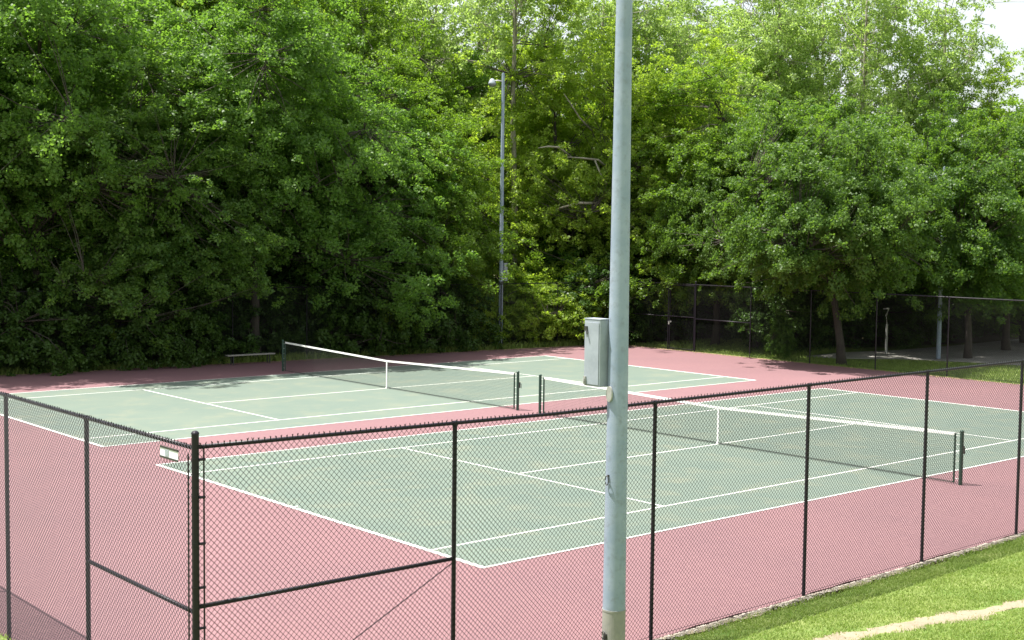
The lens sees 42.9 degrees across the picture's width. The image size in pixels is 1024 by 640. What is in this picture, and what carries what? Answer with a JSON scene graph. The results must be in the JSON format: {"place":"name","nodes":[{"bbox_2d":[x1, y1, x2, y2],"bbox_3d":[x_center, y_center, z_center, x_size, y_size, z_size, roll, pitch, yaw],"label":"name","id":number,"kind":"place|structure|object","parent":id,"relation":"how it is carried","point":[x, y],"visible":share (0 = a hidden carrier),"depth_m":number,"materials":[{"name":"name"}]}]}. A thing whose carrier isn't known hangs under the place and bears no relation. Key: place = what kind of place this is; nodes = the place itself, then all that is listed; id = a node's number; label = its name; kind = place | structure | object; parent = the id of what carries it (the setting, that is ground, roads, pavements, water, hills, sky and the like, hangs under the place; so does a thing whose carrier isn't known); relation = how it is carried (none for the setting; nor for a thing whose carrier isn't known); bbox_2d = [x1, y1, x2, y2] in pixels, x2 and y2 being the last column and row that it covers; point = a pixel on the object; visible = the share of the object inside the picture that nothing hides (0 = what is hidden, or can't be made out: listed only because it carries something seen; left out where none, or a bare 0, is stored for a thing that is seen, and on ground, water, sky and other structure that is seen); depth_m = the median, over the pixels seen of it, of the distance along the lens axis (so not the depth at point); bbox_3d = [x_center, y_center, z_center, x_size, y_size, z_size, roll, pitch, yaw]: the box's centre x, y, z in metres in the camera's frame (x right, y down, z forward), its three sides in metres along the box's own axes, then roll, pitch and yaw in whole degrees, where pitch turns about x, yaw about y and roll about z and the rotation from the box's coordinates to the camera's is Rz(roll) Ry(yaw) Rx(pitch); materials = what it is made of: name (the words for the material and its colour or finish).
{"place":"outdoors","nodes":[
{"label":"outdoors","id":0,"kind":"place"},
{"bbox_2d":[0,346,1023,639],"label":"court pavement","id":1,"kind":"structure","parent":0,"point":[762,374],"depth_m":21.06,"materials":[{"name":"red paint"}]},
{"bbox_2d":[0,356,753,446],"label":"playing surface","id":2,"kind":"object","parent":1,"relation":"on","point":[137,407],"visible":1,"depth_m":39.49,"materials":[{"name":"green paint"}]},
{"bbox_2d":[1,356,752,446],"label":"court lines","id":3,"kind":"object","parent":2,"relation":"on","point":[335,392],"visible":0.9,"depth_m":39.14,"materials":[{"name":"white paint"}]},
{"bbox_2d":[282,340,521,410],"bbox_3d":[-3.985,1.686,41.834,0.181,1.230,12.889,-3,5,-41],"label":"tennis net","id":4,"kind":"object","parent":1,"relation":"on","point":[518,385],"visible":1,"depth_m":40.95,"materials":[{"name":"black fabric"}]},
{"bbox_2d":[1,345,1013,384],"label":"leaf litter","id":5,"kind":"object","parent":1,"relation":"on","point":[528,348],"visible":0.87,"depth_m":51.54,"materials":[{"name":"brown"}]},
{"bbox_2d":[160,388,1023,566],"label":"playing surface","id":6,"kind":"object","parent":1,"relation":"on","point":[291,473],"visible":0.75,"depth_m":27.69,"materials":[{"name":"green paint"}]},
{"bbox_2d":[156,388,1023,567],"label":"court lines","id":7,"kind":"object","parent":6,"relation":"on","point":[410,544],"visible":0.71,"depth_m":25.79,"materials":[{"name":"white paint"}]},
{"bbox_2d":[538,374,964,484],"bbox_3d":[5.001,2.482,31.378,0.181,1.230,12.889,-3,5,-41],"label":"tennis net","id":8,"kind":"object","parent":1,"relation":"on","point":[648,396],"visible":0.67,"depth_m":30.36,"materials":[{"name":"black fabric"}]},
{"bbox_2d":[0,275,1023,639],"bbox_3d":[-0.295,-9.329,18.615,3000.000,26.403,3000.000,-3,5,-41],"label":"ground","id":9,"kind":"structure","parent":0,"point":[992,337],"depth_m":18.16,"materials":[{"name":"green plant"}]},
{"bbox_2d":[0,268,60,374],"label":"shrub","id":10,"kind":"object","parent":9,"relation":"on","point":[34,365],"visible":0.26,"depth_m":44.88,"materials":[{"name":"green plant"}]},
{"bbox_2d":[0,254,96,376],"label":"shrub","id":11,"kind":"object","parent":9,"relation":"on","point":[15,345],"visible":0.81,"depth_m":44.61,"materials":[{"name":"green plant"}]},
{"bbox_2d":[0,9,108,303],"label":"maple tree","id":12,"kind":"object","parent":9,"relation":"on","point":[14,231],"visible":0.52,"depth_m":44.75,"materials":[{"name":"green plant"}]},
{"bbox_2d":[1,287,113,372],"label":"shrub","id":13,"kind":"object","parent":9,"relation":"on","point":[96,362],"visible":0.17,"depth_m":45.63,"materials":[{"name":"green plant"}]},
{"bbox_2d":[0,391,192,639],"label":"chain link fence","id":14,"kind":"object","parent":9,"relation":"on","point":[88,561],"visible":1,"depth_m":13.74,"materials":[{"name":"black metal"}]},
{"bbox_2d":[160,445,177,461],"bbox_3d":[-3.192,1.242,12.113,0.010,0.112,0.360,-3,5,-41],"label":"sign","id":15,"kind":"object","parent":14,"relation":"attached to","point":[168,453],"visible":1,"depth_m":12.11,"materials":[{"name":"white"}]},
{"bbox_2d":[50,268,150,371],"bbox_3d":[-15.360,0.040,47.487,4.460,4.109,4.626,1,4,2],"label":"shrub","id":16,"kind":"object","parent":9,"relation":"on","point":[101,349],"visible":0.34,"depth_m":46.21,"materials":[{"name":"green plant"}]},
{"bbox_2d":[64,250,151,363],"bbox_3d":[-15.218,-0.284,48.261,3.709,4.668,4.216,0,4,-8],"label":"shrub","id":17,"kind":"object","parent":9,"relation":"on","point":[111,323],"visible":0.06,"depth_m":47.08,"materials":[{"name":"green plant"}]},
{"bbox_2d":[0,0,249,338],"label":"maple tree","id":18,"kind":"object","parent":9,"relation":"on","point":[79,38],"visible":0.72,"depth_m":44.47,"materials":[{"name":"green plant"}]},
{"bbox_2d":[82,263,196,370],"bbox_3d":[-13.849,-0.033,48.021,4.604,4.243,4.438,4,5,43],"label":"shrub","id":19,"kind":"object","parent":9,"relation":"on","point":[148,335],"visible":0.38,"depth_m":46.81,"materials":[{"name":"green plant"}]},
{"bbox_2d":[27,0,254,281],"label":"forest tree","id":20,"kind":"object","parent":9,"relation":"on","point":[147,13],"visible":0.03,"depth_m":53.64,"materials":[{"name":"green plant"}]},
{"bbox_2d":[1,36,311,362],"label":"maple tree","id":21,"kind":"object","parent":9,"relation":"on","point":[163,261],"visible":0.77,"depth_m":45.75,"materials":[{"name":"green plant"}]},
{"bbox_2d":[124,268,233,367],"bbox_3d":[-12.740,-0.119,48.761,4.301,4.364,4.146,2,4,16],"label":"shrub","id":22,"kind":"object","parent":9,"relation":"on","point":[191,297],"visible":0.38,"depth_m":47.89,"materials":[{"name":"green plant"}]},
{"bbox_2d":[167,266,264,358],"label":"shrub","id":23,"kind":"object","parent":9,"relation":"on","point":[249,337],"visible":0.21,"depth_m":49.51,"materials":[{"name":"green plant"}]},
{"bbox_2d":[116,0,335,160],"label":"forest tree","id":24,"kind":"object","parent":9,"relation":"on","point":[209,3],"visible":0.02,"depth_m":57.07,"materials":[{"name":"green plant"}]},
{"bbox_2d":[192,268,285,357],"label":"shrub","id":25,"kind":"object","parent":9,"relation":"on","point":[270,334],"visible":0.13,"depth_m":50.90,"materials":[{"name":"green plant"}]},
{"bbox_2d":[88,0,406,357],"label":"maple tree","id":26,"kind":"object","parent":9,"relation":"on","point":[226,56],"visible":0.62,"depth_m":48.07,"materials":[{"name":"green plant"}]},
{"bbox_2d":[221,263,321,357],"bbox_3d":[-10.147,-0.350,53.277,5.367,4.273,5.567,1,4,-2],"label":"shrub","id":27,"kind":"object","parent":9,"relation":"on","point":[284,337],"visible":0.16,"depth_m":51.73,"materials":[{"name":"green plant"}]},
{"bbox_2d":[244,253,322,355],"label":"shrub","id":28,"kind":"object","parent":9,"relation":"on","point":[290,279],"visible":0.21,"depth_m":51.97,"materials":[{"name":"green plant"}]},
{"bbox_2d":[0,338,582,374],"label":"grass","id":29,"kind":"structure","parent":9,"relation":"on","point":[262,358],"depth_m":51.46,"materials":[{"name":"green plant"}]},
{"bbox_2d":[0,282,609,371],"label":"chain link fence","id":30,"kind":"object","parent":9,"relation":"on","point":[500,306],"visible":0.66,"depth_m":51.06,"materials":[{"name":"black metal"}]},
{"bbox_2d":[172,0,456,217],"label":"forest tree","id":31,"kind":"object","parent":9,"relation":"on","point":[376,6],"visible":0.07,"depth_m":60.14,"materials":[{"name":"green plant"}]},
{"bbox_2d":[259,251,374,354],"bbox_3d":[-8.137,-0.570,53.623,5.413,4.809,5.218,2,4,23],"label":"shrub","id":32,"kind":"object","parent":9,"relation":"on","point":[302,280],"visible":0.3,"depth_m":51.88,"materials":[{"name":"green plant"}]},
{"bbox_2d":[197,36,480,338],"bbox_3d":[-7.149,-5.024,54.182,12.589,13.330,11.229,3,4,27],"label":"maple tree","id":33,"kind":"object","parent":9,"relation":"on","point":[359,239],"visible":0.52,"depth_m":51.20,"materials":[{"name":"green plant"}]},
{"bbox_2d":[290,273,391,354],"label":"shrub","id":34,"kind":"object","parent":9,"relation":"on","point":[333,340],"visible":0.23,"depth_m":52.22,"materials":[{"name":"green plant"}]},
{"bbox_2d":[293,250,423,356],"bbox_3d":[-6.402,-0.543,53.673,5.628,4.784,5.425,-2,5,-37],"label":"shrub","id":35,"kind":"object","parent":9,"relation":"on","point":[381,326],"visible":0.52,"depth_m":52.28,"materials":[{"name":"green plant"}]},
{"bbox_2d":[356,271,417,349],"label":"shrub","id":36,"kind":"object","parent":9,"relation":"on","point":[386,319],"visible":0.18,"depth_m":53.61,"materials":[{"name":"green plant"}]},
{"bbox_2d":[299,0,482,258],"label":"forest tree","id":37,"kind":"object","parent":9,"relation":"on","point":[419,48],"visible":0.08,"depth_m":63.57,"materials":[{"name":"green plant"}]},
{"bbox_2d":[358,263,479,355],"bbox_3d":[-4.214,-0.499,55.179,5.117,4.497,5.308,3,4,30],"label":"shrub","id":38,"kind":"object","parent":9,"relation":"on","point":[437,327],"visible":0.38,"depth_m":54.06,"materials":[{"name":"green plant"}]},
{"bbox_2d":[327,40,544,345],"bbox_3d":[-3.982,-5.258,57.303,10.787,13.395,9.785,1,4,-2],"label":"maple tree","id":39,"kind":"object","parent":9,"relation":"on","point":[468,209],"visible":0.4,"depth_m":55.57,"materials":[{"name":"green plant"}]},
{"bbox_2d":[405,260,480,349],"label":"shrub","id":40,"kind":"object","parent":9,"relation":"on","point":[458,329],"visible":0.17,"depth_m":55.09,"materials":[{"name":"green plant"}]},
{"bbox_2d":[424,273,513,351],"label":"shrub","id":41,"kind":"object","parent":9,"relation":"on","point":[473,322],"visible":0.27,"depth_m":55.74,"materials":[{"name":"green plant"}]},
{"bbox_2d":[368,0,579,170],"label":"sycamore tree","id":42,"kind":"object","parent":9,"relation":"on","point":[437,20],"visible":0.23,"depth_m":66.39,"materials":[{"name":"green plant"}]},
{"bbox_2d":[443,288,509,344],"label":"shrub","id":43,"kind":"object","parent":9,"relation":"on","point":[481,325],"visible":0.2,"depth_m":56.21,"materials":[{"name":"green plant"}]},
{"bbox_2d":[380,0,591,160],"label":"sycamore tree","id":44,"kind":"object","parent":9,"relation":"on","point":[476,43],"visible":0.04,"depth_m":70.36,"materials":[{"name":"green plant"}]},
{"bbox_2d":[457,262,516,343],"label":"shrub","id":45,"kind":"object","parent":9,"relation":"on","point":[495,311],"visible":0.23,"depth_m":57.03,"materials":[{"name":"green plant"}]},
{"bbox_2d":[443,135,536,288],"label":"young tree","id":46,"kind":"object","parent":9,"relation":"on","point":[514,226],"visible":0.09,"depth_m":60.48,"materials":[{"name":"green plant"}]},
{"bbox_2d":[417,37,567,257],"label":"forest tree","id":47,"kind":"object","parent":9,"relation":"on","point":[470,78],"visible":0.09,"depth_m":66.89,"materials":[{"name":"green plant"}]},
{"bbox_2d":[488,73,507,348],"bbox_3d":[-0.635,-4.563,56.578,0.932,12.230,0.356,0,4,-4],"label":"light pole","id":48,"kind":"object","parent":9,"relation":"on","point":[492,83],"visible":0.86,"depth_m":56.42,"materials":[{"name":"grey metal"}]},
{"bbox_2d":[493,263,538,342],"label":"shrub","id":49,"kind":"object","parent":9,"relation":"on","point":[515,272],"visible":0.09,"depth_m":58.85,"materials":[{"name":"green plant"}]},
{"bbox_2d":[446,0,608,281],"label":"sycamore tree","id":50,"kind":"object","parent":9,"relation":"on","point":[501,46],"visible":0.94,"depth_m":60.92,"materials":[{"name":"green plant"}]},
{"bbox_2d":[495,252,559,344],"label":"shrub","id":51,"kind":"object","parent":9,"relation":"on","point":[517,289],"visible":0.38,"depth_m":58.21,"materials":[{"name":"green plant"}]},
{"bbox_2d":[495,275,565,344],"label":"shrub","id":52,"kind":"object","parent":9,"relation":"on","point":[531,321],"visible":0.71,"depth_m":57.75,"materials":[{"name":"green plant"}]},
{"bbox_2d":[507,267,582,342],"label":"shrub","id":53,"kind":"object","parent":9,"relation":"on","point":[537,277],"visible":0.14,"depth_m":58.94,"materials":[{"name":"green plant"}]},
{"bbox_2d":[508,239,583,281],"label":"tree","id":54,"kind":"object","parent":9,"relation":"on","point":[557,254],"visible":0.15,"depth_m":62.09,"materials":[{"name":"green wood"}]},
{"bbox_2d":[515,255,580,342],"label":"shrub","id":55,"kind":"object","parent":9,"relation":"on","point":[543,276],"visible":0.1,"depth_m":59.55,"materials":[{"name":"green plant"}]},
{"bbox_2d":[438,0,667,281],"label":"young tree","id":56,"kind":"object","parent":9,"relation":"on","point":[582,209],"visible":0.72,"depth_m":61.12,"materials":[{"name":"green plant"}]},
{"bbox_2d":[534,270,602,342],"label":"shrub","id":57,"kind":"object","parent":9,"relation":"on","point":[567,325],"visible":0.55,"depth_m":58.39,"materials":[{"name":"green plant"}]},
{"bbox_2d":[539,249,608,341],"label":"shrub","id":58,"kind":"object","parent":9,"relation":"on","point":[605,298],"visible":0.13,"depth_m":59.99,"materials":[{"name":"green plant"}]},
{"bbox_2d":[552,259,608,340],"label":"shrub","id":59,"kind":"object","parent":9,"relation":"on","point":[604,308],"visible":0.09,"depth_m":59.61,"materials":[{"name":"green plant"}]},
{"bbox_2d":[552,252,650,345],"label":"shrub","id":60,"kind":"object","parent":9,"relation":"on","point":[596,274],"visible":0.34,"depth_m":59.09,"materials":[{"name":"green plant"}]},
{"bbox_2d":[474,0,729,142],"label":"sycamore tree","id":61,"kind":"object","parent":9,"relation":"on","point":[569,35],"visible":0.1,"depth_m":68.48,"materials":[{"name":"green plant"}]},
{"bbox_2d":[191,359,1023,639],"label":"chain link fence","id":62,"kind":"object","parent":9,"relation":"on","point":[197,605],"visible":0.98,"depth_m":15.82,"materials":[{"name":"black metal"}]},
{"bbox_2d":[583,0,632,639],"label":"light pole","id":63,"kind":"object","parent":9,"relation":"on","point":[606,353],"visible":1,"depth_m":14.10,"materials":[{"name":"grey metal"}]},
{"bbox_2d":[518,19,709,277],"bbox_3d":[5.475,-7.144,66.632,11.922,16.137,11.936,4,5,38],"label":"young tree","id":64,"kind":"object","parent":9,"relation":"on","point":[590,137],"visible":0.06,"depth_m":64.47,"materials":[{"name":"green plant"}]},
{"bbox_2d":[557,53,690,169],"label":"forest tree","id":65,"kind":"object","parent":9,"relation":"on","point":[609,117],"visible":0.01,"depth_m":67.22,"materials":[{"name":"green plant"}]},
{"bbox_2d":[595,278,666,343],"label":"shrub","id":66,"kind":"object","parent":9,"relation":"on","point":[648,316],"visible":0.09,"depth_m":60.88,"materials":[{"name":"green plant"}]},
{"bbox_2d":[537,0,748,127],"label":"sycamore tree","id":67,"kind":"object","parent":9,"relation":"on","point":[682,9],"visible":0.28,"depth_m":68.20,"materials":[{"name":"green plant"}]},
{"bbox_2d":[629,260,683,341],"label":"shrub","id":68,"kind":"object","parent":9,"relation":"on","point":[664,324],"visible":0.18,"depth_m":61.65,"materials":[{"name":"green plant"}]},
{"bbox_2d":[562,16,766,338],"bbox_3d":[7.633,-6.649,62.605,11.273,15.762,11.260,1,4,6],"label":"young tree","id":69,"kind":"object","parent":9,"relation":"on","point":[638,145],"visible":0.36,"depth_m":60.97,"materials":[{"name":"green plant"}]},
{"bbox_2d":[646,263,732,340],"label":"shrub","id":70,"kind":"object","parent":9,"relation":"on","point":[699,323],"visible":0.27,"depth_m":62.72,"materials":[{"name":"green plant"}]},
{"bbox_2d":[634,0,780,126],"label":"sycamore tree","id":71,"kind":"object","parent":9,"relation":"on","point":[713,11],"visible":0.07,"depth_m":73.04,"materials":[{"name":"green plant"}]},
{"bbox_2d":[589,53,831,344],"bbox_3d":[9.113,-5.560,60.972,12.082,13.839,10.673,3,4,26],"label":"oak tree","id":72,"kind":"object","parent":9,"relation":"on","point":[706,149],"visible":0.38,"depth_m":58.69,"materials":[{"name":"green plant"}]},
{"bbox_2d":[646,85,856,348],"bbox_3d":[10.948,-4.311,57.910,8.945,11.925,8.390,-2,5,-34],"label":"round maple","id":73,"kind":"object","parent":9,"relation":"on","point":[705,179],"visible":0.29,"depth_m":56.97,"materials":[{"name":"green plant"}]},
{"bbox_2d":[679,0,835,125],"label":"sycamore tree","id":74,"kind":"object","parent":9,"relation":"on","point":[735,18],"visible":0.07,"depth_m":85.86,"materials":[{"name":"green plant"}]},
{"bbox_2d":[677,0,876,142],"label":"sycamore tree","id":75,"kind":"object","parent":9,"relation":"on","point":[773,65],"visible":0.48,"depth_m":77.86,"materials":[{"name":"green plant"}]},
{"bbox_2d":[725,270,832,352],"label":"shrub","id":76,"kind":"object","parent":9,"relation":"on","point":[756,311],"visible":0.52,"depth_m":55.41,"materials":[{"name":"green plant"}]},
{"bbox_2d":[763,314,796,358],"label":"shrub","id":77,"kind":"object","parent":9,"relation":"on","point":[781,343],"visible":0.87,"depth_m":53.90,"materials":[{"name":"green plant"}]},
{"bbox_2d":[730,293,831,351],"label":"shrub","id":78,"kind":"object","parent":9,"relation":"on","point":[806,336],"visible":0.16,"depth_m":57.49,"materials":[{"name":"green plant"}]},
{"bbox_2d":[730,289,878,341],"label":"shrub","id":79,"kind":"object","parent":9,"relation":"on","point":[831,317],"visible":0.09,"depth_m":57.84,"materials":[{"name":"green plant"}]},
{"bbox_2d":[629,281,1023,382],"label":"chain link fence","id":80,"kind":"object","parent":9,"relation":"on","point":[695,320],"visible":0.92,"depth_m":51.47,"materials":[{"name":"black metal"}]},
{"bbox_2d":[629,337,1023,383],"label":"grass","id":81,"kind":"structure","parent":9,"relation":"on","point":[825,361],"depth_m":53.19,"materials":[{"name":"green plant"}]},
{"bbox_2d":[703,92,955,364],"bbox_3d":[12.380,-3.380,51.111,9.535,11.013,9.327,2,4,16],"label":"round maple","id":82,"kind":"object","parent":9,"relation":"on","point":[806,237],"visible":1,"depth_m":49.28,"materials":[{"name":"green plant"}]},
{"bbox_2d":[799,295,877,348],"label":"shrub","id":83,"kind":"object","parent":9,"relation":"on","point":[850,330],"visible":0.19,"depth_m":58.66,"materials":[{"name":"green plant"}]},
{"bbox_2d":[744,0,947,129],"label":"sycamore tree","id":84,"kind":"object","parent":9,"relation":"on","point":[790,13],"visible":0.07,"depth_m":87.17,"materials":[{"name":"green plant"}]},
{"bbox_2d":[805,97,914,155],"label":"forest tree","id":85,"kind":"object","parent":9,"relation":"on","point":[836,109],"depth_m":71.39,"materials":[{"name":"green plant"}]},
{"bbox_2d":[737,0,983,162],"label":"sycamore tree","id":86,"kind":"object","parent":9,"relation":"on","point":[863,80],"visible":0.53,"depth_m":79.37,"materials":[{"name":"green plant"}]},
{"bbox_2d":[847,270,907,331],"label":"shrub","id":87,"kind":"object","parent":9,"relation":"on","point":[882,311],"visible":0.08,"depth_m":59.64,"materials":[{"name":"green plant"}]},
{"bbox_2d":[828,122,955,345],"bbox_3d":[16.570,-3.722,60.022,9.327,10.589,9.535,-2,5,-38],"label":"round maple","id":88,"kind":"object","parent":9,"relation":"on","point":[898,132],"visible":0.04,"depth_m":57.14,"materials":[{"name":"green plant"}]},
{"bbox_2d":[844,293,945,348],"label":"shrub","id":89,"kind":"object","parent":9,"relation":"on","point":[911,319],"visible":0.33,"depth_m":60.19,"materials":[{"name":"green plant"}]},
{"bbox_2d":[878,300,961,342],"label":"shrub","id":90,"kind":"object","parent":9,"relation":"on","point":[953,331],"visible":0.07,"depth_m":62.82,"materials":[{"name":"green plant"}]},
{"bbox_2d":[845,88,1023,357],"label":"round maple","id":91,"kind":"object","parent":9,"relation":"on","point":[986,263],"visible":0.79,"depth_m":52.22,"materials":[{"name":"green plant"}]},
{"bbox_2d":[929,167,944,358],"bbox_3d":[17.654,-2.222,54.399,0.744,8.330,0.353,0,4,-7],"label":"light pole","id":92,"kind":"object","parent":9,"relation":"on","point":[938,344],"visible":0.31,"depth_m":54.47,"materials":[{"name":"grey metal"}]},
{"bbox_2d":[851,0,1023,151],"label":"sycamore tree","id":93,"kind":"object","parent":9,"relation":"on","point":[959,83],"visible":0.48,"depth_m":81.51,"materials":[{"name":"green plant"}]},
{"bbox_2d":[912,108,981,153],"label":"forest tree","id":94,"kind":"object","parent":9,"relation":"on","point":[957,119],"visible":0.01,"depth_m":77.86,"materials":[{"name":"green plant"}]},
{"bbox_2d":[941,314,989,339],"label":"shrub","id":95,"kind":"object","parent":9,"relation":"on","point":[975,331],"visible":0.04,"depth_m":64.84,"materials":[{"name":"green plant"}]},
{"bbox_2d":[912,49,1023,156],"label":"young tree","id":96,"kind":"object","parent":9,"relation":"on","point":[1003,77],"visible":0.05,"depth_m":81.16,"materials":[{"name":"green plant"}]},
{"bbox_2d":[914,96,1023,349],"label":"round maple","id":97,"kind":"object","parent":9,"relation":"on","point":[1012,101],"visible":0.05,"depth_m":58.81,"materials":[{"name":"green plant"}]},
{"bbox_2d":[931,167,1023,342],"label":"round maple","id":98,"kind":"object","parent":9,"relation":"on","point":[994,317],"visible":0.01,"depth_m":62.51,"materials":[{"name":"green plant"}]},
{"bbox_2d":[390,0,1023,140],"label":"sky","id":99,"kind":"structure","parent":0,"point":[1007,18],"materials":[{"name":"white"}]},
{"bbox_2d":[653,533,1023,639],"bbox_3d":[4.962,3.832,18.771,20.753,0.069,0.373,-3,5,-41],"label":"gravel","id":100,"kind":"structure","parent":0,"point":[830,590],"depth_m":18.44,"materials":[{"name":"grey gravel"}]},
{"bbox_2d":[807,339,1023,364],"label":"parking lot","id":101,"kind":"structure","parent":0,"point":[993,345],"depth_m":56.62,"materials":[{"name":"grey asphalt"}]},
{"bbox_2d":[813,599,1023,639],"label":"path","id":102,"kind":"structure","parent":0,"point":[936,619],"depth_m":16.57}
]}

